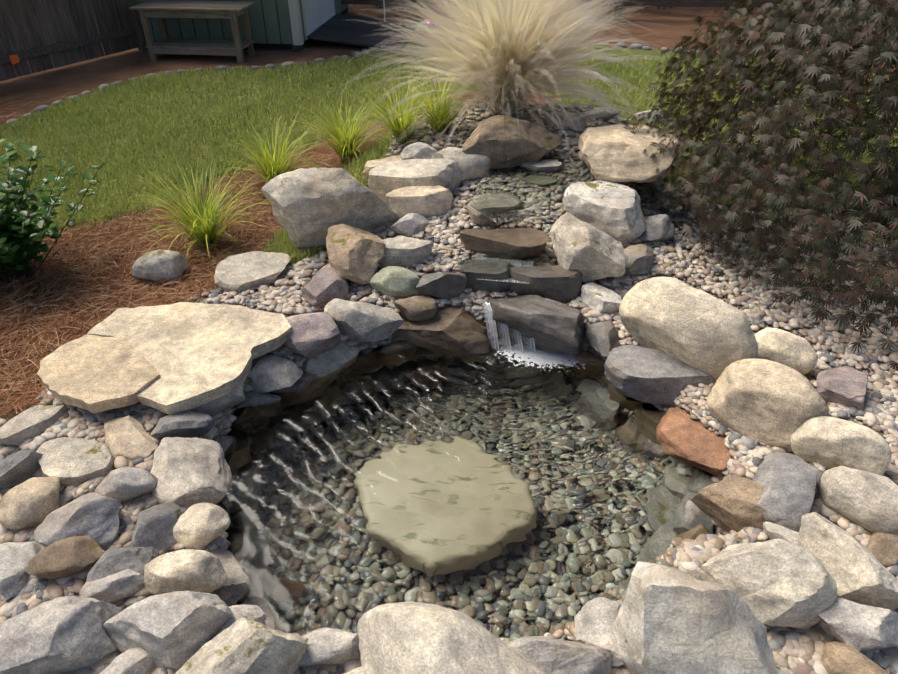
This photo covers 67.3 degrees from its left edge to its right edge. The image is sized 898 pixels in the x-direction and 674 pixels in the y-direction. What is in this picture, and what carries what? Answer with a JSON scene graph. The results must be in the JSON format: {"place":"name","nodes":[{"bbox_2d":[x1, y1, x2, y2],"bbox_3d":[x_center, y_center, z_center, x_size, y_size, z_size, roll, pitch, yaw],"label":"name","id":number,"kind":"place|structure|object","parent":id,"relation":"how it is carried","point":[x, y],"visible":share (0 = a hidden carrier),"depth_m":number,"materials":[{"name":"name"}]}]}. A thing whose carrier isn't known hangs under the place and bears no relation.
{"place":"outdoors","nodes":[
{"label":"outdoors","id":0,"kind":"place"},
{"bbox_2d":[414,18,444,34],"bbox_3d":[-0.187,-4.581,9.912,0.687,0.196,0.426,-10,36,-13],"label":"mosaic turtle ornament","id":1,"kind":"object","parent":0,"point":[429,22],"depth_m":9.78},
{"bbox_2d":[0,55,897,265],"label":"lawn grass","id":2,"kind":"structure","parent":0,"point":[110,193],"depth_m":6.28,"materials":[{"name":"plant"}]},
{"bbox_2d":[0,0,897,669],"bbox_3d":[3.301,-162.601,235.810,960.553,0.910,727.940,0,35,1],"label":"terrain","id":3,"kind":"structure","parent":0,"point":[94,72],"depth_m":7.06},
{"bbox_2d":[9,55,19,84],"bbox_3d":[-4.729,-2.932,7.422,0.083,0.320,0.004,-21,40,-27],"label":"survey flag","id":4,"kind":"object","parent":3,"relation":"on","point":[14,59],"visible":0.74,"depth_m":7.36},
{"bbox_2d":[0,450,42,489],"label":"rock","id":5,"kind":"object","parent":3,"relation":"on","point":[19,467],"visible":0.71,"depth_m":2.58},
{"bbox_2d":[0,541,43,600],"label":"rock","id":6,"kind":"object","parent":3,"relation":"on","point":[15,557],"visible":0.73,"depth_m":2.22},
{"bbox_2d":[0,476,59,529],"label":"rock","id":7,"kind":"object","parent":3,"relation":"on","point":[31,502],"visible":0.92,"depth_m":2.41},
{"bbox_2d":[0,405,69,446],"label":"rock","id":8,"kind":"object","parent":3,"relation":"on","point":[29,423],"visible":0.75,"depth_m":2.83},
{"bbox_2d":[0,596,122,673],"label":"rock","id":9,"kind":"object","parent":3,"relation":"on","point":[58,635],"visible":1,"depth_m":1.94,"materials":[{"name":"stone"}]},
{"bbox_2d":[25,536,104,578],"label":"rock","id":10,"kind":"object","parent":3,"relation":"on","point":[66,557],"visible":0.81,"depth_m":2.21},
{"bbox_2d":[0,0,147,80],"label":"privacy fence","id":11,"kind":"object","parent":3,"relation":"on","point":[68,32],"visible":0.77,"depth_m":7.96,"materials":[{"name":"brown wood"}]},
{"bbox_2d":[36,437,114,486],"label":"rock","id":12,"kind":"object","parent":3,"relation":"on","point":[68,461],"visible":0.79,"depth_m":2.63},
{"bbox_2d":[34,492,120,550],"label":"rock","id":13,"kind":"object","parent":3,"relation":"on","point":[93,515],"visible":0.79,"depth_m":2.31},
{"bbox_2d":[79,569,144,603],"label":"rock","id":14,"kind":"object","parent":3,"relation":"on","point":[118,586],"visible":0.73,"depth_m":2.14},
{"bbox_2d":[86,547,158,597],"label":"rock","id":15,"kind":"object","parent":3,"relation":"on","point":[117,560],"visible":0.54,"depth_m":2.20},
{"bbox_2d":[95,466,156,503],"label":"rock","id":16,"kind":"object","parent":3,"relation":"on","point":[124,484],"visible":0.85,"depth_m":2.47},
{"bbox_2d":[100,647,156,673],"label":"rock","id":17,"kind":"object","parent":3,"relation":"on","point":[137,660],"visible":0.85,"depth_m":1.93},
{"bbox_2d":[104,415,157,461],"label":"rock","id":18,"kind":"object","parent":3,"relation":"on","point":[129,438],"visible":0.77,"depth_m":2.72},
{"bbox_2d":[130,502,180,552],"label":"rock","id":19,"kind":"object","parent":3,"relation":"on","point":[154,526],"visible":0.81,"depth_m":2.33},
{"bbox_2d":[132,250,187,283],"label":"rock","id":20,"kind":"object","parent":3,"relation":"on","point":[158,265],"visible":0.9,"depth_m":3.87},
{"bbox_2d":[103,591,232,671],"bbox_3d":[-0.844,0.876,2.012,0.386,0.235,0.195,0,35,1],"label":"rock","id":21,"kind":"object","parent":3,"relation":"on","point":[175,631],"visible":0.85,"depth_m":1.97,"materials":[{"name":"stone"}]},
{"bbox_2d":[150,410,213,439],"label":"rock","id":22,"kind":"object","parent":3,"relation":"on","point":[186,424],"visible":0.92,"depth_m":2.78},
{"bbox_2d":[144,549,226,594],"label":"rock","id":23,"kind":"object","parent":3,"relation":"on","point":[194,570],"visible":0.88,"depth_m":2.16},
{"bbox_2d":[150,437,232,507],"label":"rock","id":24,"kind":"object","parent":3,"relation":"on","point":[188,472],"visible":0.9,"depth_m":2.54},
{"bbox_2d":[129,0,254,62],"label":"potting bench","id":25,"kind":"object","parent":3,"relation":"on","point":[161,10],"visible":1,"depth_m":8.27,"materials":[{"name":"grey wood"}]},
{"bbox_2d":[173,503,230,549],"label":"rock","id":26,"kind":"object","parent":3,"relation":"on","point":[198,526],"visible":0.94,"depth_m":2.36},
{"bbox_2d":[189,382,244,414],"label":"rock","id":27,"kind":"object","parent":3,"relation":"on","point":[225,401],"visible":0.35,"depth_m":2.95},
{"bbox_2d":[210,549,248,601],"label":"rock","id":28,"kind":"object","parent":3,"relation":"on","point":[236,584],"visible":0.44,"depth_m":2.29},
{"bbox_2d":[0,89,477,418],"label":"pine needles","id":29,"kind":"object","parent":3,"relation":"on","point":[17,385],"depth_m":3.89,"materials":[{"name":"brown plant"}]},
{"bbox_2d":[0,139,105,286],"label":"shrub","id":30,"kind":"object","parent":29,"relation":"on","point":[21,238],"visible":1,"depth_m":3.80,"materials":[{"name":"green plant"}]},
{"bbox_2d":[87,302,290,414],"bbox_3d":[-1.290,0.038,3.176,0.898,0.081,0.769,13,37,18],"label":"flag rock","id":31,"kind":"object","parent":29,"relation":"on","point":[195,355],"visible":0.98,"depth_m":3.15,"materials":[{"name":"stone"}]},
{"bbox_2d":[37,334,159,413],"bbox_3d":[-1.556,0.159,2.982,0.579,0.071,0.389,29,44,35],"label":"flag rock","id":32,"kind":"object","parent":31,"relation":"on","point":[93,374],"visible":1,"depth_m":2.94,"materials":[{"name":"stone"}]},
{"bbox_2d":[125,64,489,258],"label":"sedge tufts","id":33,"kind":"object","parent":29,"relation":"on","point":[203,226],"visible":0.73,"depth_m":4.87,"materials":[{"name":"green plant"}]},
{"bbox_2d":[211,605,266,639],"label":"rock","id":34,"kind":"object","parent":3,"relation":"on","point":[256,613],"visible":0.31,"depth_m":2.07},
{"bbox_2d":[175,616,308,673],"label":"rock","id":35,"kind":"object","parent":3,"relation":"on","point":[242,645],"visible":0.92,"depth_m":1.85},
{"bbox_2d":[137,0,347,49],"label":"shed wall","id":36,"kind":"structure","parent":3,"relation":"on","point":[271,46],"depth_m":8.84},
{"bbox_2d":[288,0,350,44],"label":"corner trim","id":37,"kind":"structure","parent":36,"relation":"attached to","point":[295,21],"depth_m":8.66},
{"bbox_2d":[305,0,334,34],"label":"shed doors","id":38,"kind":"structure","parent":36,"relation":"attached to","point":[319,13],"depth_m":9.35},
{"bbox_2d":[214,251,290,292],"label":"rock","id":39,"kind":"object","parent":3,"relation":"on","point":[240,273],"visible":0.96,"depth_m":3.85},
{"bbox_2d":[237,392,280,406],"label":"rock","id":40,"kind":"object","parent":3,"relation":"on","point":[253,399],"visible":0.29,"depth_m":3.19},
{"bbox_2d":[241,596,276,629],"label":"rock","id":41,"kind":"object","parent":3,"relation":"on","point":[265,609],"visible":0.25,"depth_m":2.31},
{"bbox_2d":[246,354,302,393],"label":"rock","id":42,"kind":"object","parent":3,"relation":"on","point":[268,373],"visible":0.88,"depth_m":3.18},
{"bbox_2d":[243,11,347,51],"bbox_3d":[-2.880,-4.607,10.005,2.378,0.100,2.897,0,35,1],"label":"shed base","id":43,"kind":"object","parent":3,"relation":"on","point":[295,48],"visible":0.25,"depth_m":8.86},
{"bbox_2d":[283,312,340,358],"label":"rock","id":44,"kind":"object","parent":3,"relation":"on","point":[309,335],"visible":0.9,"depth_m":3.30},
{"bbox_2d":[301,264,348,306],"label":"rock","id":45,"kind":"object","parent":3,"relation":"on","point":[325,285],"visible":0.83,"depth_m":3.57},
{"bbox_2d":[297,627,360,666],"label":"rock","id":46,"kind":"object","parent":3,"relation":"on","point":[326,645],"visible":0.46,"depth_m":1.96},
{"bbox_2d":[261,167,398,249],"bbox_3d":[-0.702,-0.770,4.085,0.795,0.551,0.441,0,35,1],"label":"rock","id":47,"kind":"object","parent":3,"relation":"on","point":[310,206],"visible":0.94,"depth_m":3.90,"materials":[{"name":"stone"}]},
{"bbox_2d":[303,343,359,377],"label":"rock","id":48,"kind":"object","parent":3,"relation":"on","point":[339,356],"visible":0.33,"depth_m":3.40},
{"bbox_2d":[326,224,384,284],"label":"rock","id":49,"kind":"object","parent":3,"relation":"on","point":[355,254],"visible":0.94,"depth_m":3.66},
{"bbox_2d":[343,666,370,673],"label":"rock","id":50,"kind":"object","parent":3,"relation":"on","point":[359,670],"visible":0.4,"depth_m":1.89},
{"bbox_2d":[307,14,414,50],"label":"ramp","id":51,"kind":"structure","parent":3,"relation":"on","point":[338,28],"depth_m":9.40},
{"bbox_2d":[324,298,402,341],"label":"rock","id":52,"kind":"object","parent":3,"relation":"on","point":[361,321],"visible":0.9,"depth_m":3.43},
{"bbox_2d":[362,348,371,353],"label":"rock","id":53,"kind":"object","parent":3,"relation":"on","point":[367,350],"visible":0.06,"depth_m":3.54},
{"bbox_2d":[380,340,414,353],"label":"rock","id":54,"kind":"object","parent":53,"relation":"on","point":[393,347],"visible":0.19,"depth_m":3.55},
{"bbox_2d":[363,156,402,180],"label":"rock","id":55,"kind":"object","parent":3,"relation":"on","point":[369,165],"visible":0.48,"depth_m":4.63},
{"bbox_2d":[370,266,419,297],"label":"rock","id":56,"kind":"object","parent":3,"relation":"on","point":[398,281],"visible":0.96,"depth_m":3.58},
{"bbox_2d":[379,235,433,267],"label":"rock","id":57,"kind":"object","parent":3,"relation":"on","point":[402,251],"visible":0.79,"depth_m":3.79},
{"bbox_2d":[390,213,428,236],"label":"rock","id":58,"kind":"object","parent":3,"relation":"on","point":[409,224],"visible":0.96,"depth_m":4.00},
{"bbox_2d":[368,159,461,202],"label":"rock","id":59,"kind":"object","parent":3,"relation":"on","point":[385,178],"visible":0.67,"depth_m":4.27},
{"bbox_2d":[400,142,436,159],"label":"rock","id":60,"kind":"object","parent":3,"relation":"on","point":[418,150],"visible":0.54,"depth_m":4.61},
{"bbox_2d":[386,185,452,218],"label":"rock","id":61,"kind":"object","parent":3,"relation":"on","point":[427,201],"visible":0.81,"depth_m":4.12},
{"bbox_2d":[416,272,466,298],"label":"rock","id":62,"kind":"object","parent":3,"relation":"on","point":[443,285],"visible":0.96,"depth_m":3.55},
{"bbox_2d":[394,306,489,355],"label":"rock","id":63,"kind":"object","parent":3,"relation":"on","point":[456,331],"visible":0.73,"depth_m":3.51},
{"bbox_2d":[394,295,436,320],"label":"rock","id":64,"kind":"object","parent":63,"relation":"on","point":[418,308],"visible":0.94,"depth_m":3.49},
{"bbox_2d":[6,35,886,124],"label":"lawn edging stones","id":65,"kind":"object","parent":3,"relation":"on","point":[620,44],"visible":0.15,"depth_m":8.13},
{"bbox_2d":[0,100,897,673],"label":"dry pebbles","id":66,"kind":"object","parent":3,"relation":"on","point":[794,650],"visible":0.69,"depth_m":3.42,"materials":[{"name":"gravel"}]},
{"bbox_2d":[357,601,546,673],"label":"rock","id":67,"kind":"object","parent":3,"relation":"on","point":[409,637],"visible":1,"depth_m":1.82,"materials":[{"name":"stone"}]},
{"bbox_2d":[431,147,490,182],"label":"rock","id":68,"kind":"object","parent":3,"relation":"on","point":[473,166],"visible":0.48,"depth_m":4.36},
{"bbox_2d":[460,270,510,292],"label":"rock","id":69,"kind":"object","parent":3,"relation":"on","point":[473,283],"visible":0.44,"depth_m":3.61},
{"bbox_2d":[457,250,552,271],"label":"stream water","id":70,"kind":"structure","parent":69,"relation":"on","point":[473,260],"depth_m":3.67,"materials":[{"name":"clear liquid"}]},
{"bbox_2d":[467,201,504,225],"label":"rock","id":71,"kind":"object","parent":3,"relation":"on","point":[477,217],"visible":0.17,"depth_m":4.04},
{"bbox_2d":[332,0,671,166],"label":"pink muhly grass","id":72,"kind":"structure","parent":3,"relation":"on","point":[505,57],"depth_m":4.71,"materials":[{"name":"plant"}]},
{"bbox_2d":[460,227,548,254],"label":"rock","id":73,"kind":"object","parent":3,"relation":"on","point":[519,241],"visible":0.65,"depth_m":3.77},
{"bbox_2d":[462,115,561,170],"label":"rock","id":74,"kind":"object","parent":3,"relation":"on","point":[495,141],"visible":0.79,"depth_m":4.37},
{"bbox_2d":[470,155,597,223],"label":"stream water","id":75,"kind":"structure","parent":3,"relation":"on","point":[508,194],"depth_m":4.17,"materials":[{"name":"clear liquid"}]},
{"bbox_2d":[489,294,584,353],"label":"rock","id":76,"kind":"object","parent":3,"relation":"on","point":[549,325],"visible":0.83,"depth_m":3.40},
{"bbox_2d":[482,303,547,351],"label":"waterfall","id":77,"kind":"structure","parent":76,"relation":"on","point":[488,308],"depth_m":3.52,"materials":[{"name":"white liquid"}]},
{"bbox_2d":[520,159,562,169],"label":"rock","id":78,"kind":"object","parent":3,"relation":"on","point":[548,164],"visible":0.54,"depth_m":4.45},
{"bbox_2d":[510,265,581,302],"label":"rock","id":79,"kind":"object","parent":3,"relation":"on","point":[560,284],"visible":0.88,"depth_m":3.55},
{"bbox_2d":[507,636,610,673],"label":"rock","id":80,"kind":"object","parent":3,"relation":"on","point":[548,655],"visible":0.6,"depth_m":1.89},
{"bbox_2d":[545,111,585,133],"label":"rock","id":81,"kind":"object","parent":3,"relation":"on","point":[578,122],"visible":0.85,"depth_m":4.91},
{"bbox_2d":[549,212,624,281],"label":"rock","id":82,"kind":"object","parent":3,"relation":"on","point":[588,252],"visible":0.9,"depth_m":3.55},
{"bbox_2d":[571,348,605,365],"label":"rock","id":83,"kind":"object","parent":3,"relation":"on","point":[583,356],"visible":0.19,"depth_m":3.45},
{"bbox_2d":[499,537,683,643],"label":"pond pebbles","id":84,"kind":"object","parent":3,"relation":"on","point":[665,559],"depth_m":2.20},
{"bbox_2d":[574,597,623,666],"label":"rock","id":85,"kind":"object","parent":3,"relation":"on","point":[594,619],"visible":0.62,"depth_m":2.02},
{"bbox_2d":[579,106,619,120],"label":"rock","id":86,"kind":"object","parent":3,"relation":"on","point":[603,112],"visible":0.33,"depth_m":5.15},
{"bbox_2d":[581,282,621,313],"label":"rock","id":87,"kind":"object","parent":3,"relation":"on","point":[598,298],"visible":0.83,"depth_m":3.50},
{"bbox_2d":[584,320,620,356],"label":"rock","id":88,"kind":"object","parent":3,"relation":"on","point":[602,338],"visible":0.67,"depth_m":3.36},
{"bbox_2d":[562,180,645,242],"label":"rock","id":89,"kind":"object","parent":3,"relation":"on","point":[613,210],"visible":0.88,"depth_m":3.94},
{"bbox_2d":[341,0,891,19],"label":"rail fence","id":90,"kind":"object","parent":3,"relation":"on","point":[688,3],"visible":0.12,"depth_m":10.45,"materials":[{"name":"brown wood"}]},
{"bbox_2d":[578,124,679,182],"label":"rock","id":91,"kind":"object","parent":3,"relation":"on","point":[613,153],"visible":0.83,"depth_m":4.13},
{"bbox_2d":[623,244,653,275],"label":"rock","id":92,"kind":"object","parent":3,"relation":"on","point":[639,258],"visible":0.79,"depth_m":3.71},
{"bbox_2d":[629,110,671,124],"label":"rock","id":93,"kind":"object","parent":3,"relation":"on","point":[651,117],"visible":0.35,"depth_m":6.31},
{"bbox_2d":[638,214,674,242],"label":"rock","id":94,"kind":"object","parent":3,"relation":"on","point":[660,227],"visible":0.79,"depth_m":3.98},
{"bbox_2d":[604,345,715,406],"bbox_3d":[0.982,0.195,3.166,0.508,0.180,0.254,10,36,14],"label":"rock","id":95,"kind":"object","parent":3,"relation":"on","point":[648,375],"visible":0.83,"depth_m":3.10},
{"bbox_2d":[619,277,757,380],"bbox_3d":[1.119,-0.036,3.182,0.663,0.471,0.336,20,40,26],"label":"rock","id":96,"kind":"object","parent":3,"relation":"on","point":[707,333],"visible":0.81,"depth_m":3.04,"materials":[{"name":"stone"}]},
{"bbox_2d":[656,406,731,476],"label":"rock","id":97,"kind":"object","parent":3,"relation":"on","point":[682,435],"visible":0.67,"depth_m":2.87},
{"bbox_2d":[613,561,776,673],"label":"rock","id":98,"kind":"object","parent":3,"relation":"on","point":[670,620],"visible":0.9,"depth_m":1.80,"materials":[{"name":"stone"}]},
{"bbox_2d":[691,475,766,532],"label":"rock","id":99,"kind":"object","parent":3,"relation":"on","point":[727,504],"visible":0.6,"depth_m":2.46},
{"bbox_2d":[623,0,897,370],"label":"shrub","id":100,"kind":"object","parent":3,"relation":"on","point":[837,21],"visible":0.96,"depth_m":3.54,"materials":[{"name":"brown plant"}]},
{"bbox_2d":[688,539,837,629],"bbox_3d":[0.969,0.782,2.105,0.423,0.304,0.209,15,38,20],"label":"rock","id":101,"kind":"object","parent":3,"relation":"on","point":[778,582],"visible":0.81,"depth_m":2.04,"materials":[{"name":"stone"}]},
{"bbox_2d":[707,358,829,449],"bbox_3d":[1.315,0.283,2.808,0.356,0.319,0.400,-11,37,-16],"label":"rock","id":102,"kind":"object","parent":3,"relation":"on","point":[771,403],"visible":0.83,"depth_m":2.73,"materials":[{"name":"stone"}]},
{"bbox_2d":[763,522,798,545],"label":"rock","id":103,"kind":"object","parent":3,"relation":"on","point":[771,530],"visible":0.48,"depth_m":2.33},
{"bbox_2d":[775,665,793,673],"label":"rock","id":104,"kind":"object","parent":3,"relation":"on","point":[781,670],"visible":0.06,"depth_m":1.92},
{"bbox_2d":[752,453,817,531],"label":"rock","id":105,"kind":"object","parent":3,"relation":"on","point":[787,481],"visible":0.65,"depth_m":2.41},
{"bbox_2d":[754,327,817,374],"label":"rock","id":106,"kind":"object","parent":3,"relation":"on","point":[795,352],"visible":0.71,"depth_m":3.12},
{"bbox_2d":[791,416,891,474],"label":"rock","id":107,"kind":"object","parent":3,"relation":"on","point":[829,442],"visible":0.88,"depth_m":2.57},
{"bbox_2d":[816,366,867,410],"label":"rock","id":108,"kind":"object","parent":3,"relation":"on","point":[846,385],"visible":0.94,"depth_m":2.96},
{"bbox_2d":[798,512,897,609],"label":"rock","id":109,"kind":"object","parent":3,"relation":"on","point":[859,573],"visible":0.85,"depth_m":2.13,"materials":[{"name":"stone"}]},
{"bbox_2d":[823,641,889,673],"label":"rock","id":110,"kind":"object","parent":3,"relation":"on","point":[841,658],"visible":0.98,"depth_m":1.92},
{"bbox_2d":[817,466,897,533],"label":"rock","id":111,"kind":"object","parent":3,"relation":"on","point":[866,500],"visible":0.85,"depth_m":2.37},
{"bbox_2d":[818,597,897,651],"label":"rock","id":112,"kind":"object","parent":3,"relation":"on","point":[859,627],"visible":0.71,"depth_m":1.97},
{"bbox_2d":[866,532,897,567],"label":"rock","id":113,"kind":"object","parent":3,"relation":"on","point":[882,547],"visible":0.6,"depth_m":2.29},
{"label":"pond wall rock","id":114,"kind":"object","parent":3,"relation":"on","visible":0},
{"bbox_2d":[218,435,233,451],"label":"rock","id":115,"kind":"object","parent":114,"relation":"on","point":[225,442],"visible":0.15,"depth_m":2.96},
{"bbox_2d":[219,338,718,639],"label":"pond water","id":116,"kind":"structure","parent":0,"point":[513,494],"depth_m":2.75,"materials":[{"name":"clear liquid"}]},
{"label":"pond wall rock","id":117,"kind":"object","parent":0,"visible":0},
{"bbox_2d":[271,368,315,392],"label":"rock","id":118,"kind":"object","parent":117,"relation":"on","point":[303,381],"visible":0.15,"depth_m":3.28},
{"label":"pond wall rock","id":119,"kind":"object","parent":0,"visible":0},
{"bbox_2d":[683,524,708,539],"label":"rock","id":120,"kind":"object","parent":119,"relation":"on","point":[694,533],"visible":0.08,"depth_m":2.53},
{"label":"pond wall rock","id":121,"kind":"object","parent":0,"visible":0},
{"bbox_2d":[685,500,700,522],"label":"rock","id":122,"kind":"object","parent":121,"relation":"on","point":[692,509],"visible":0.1,"depth_m":2.66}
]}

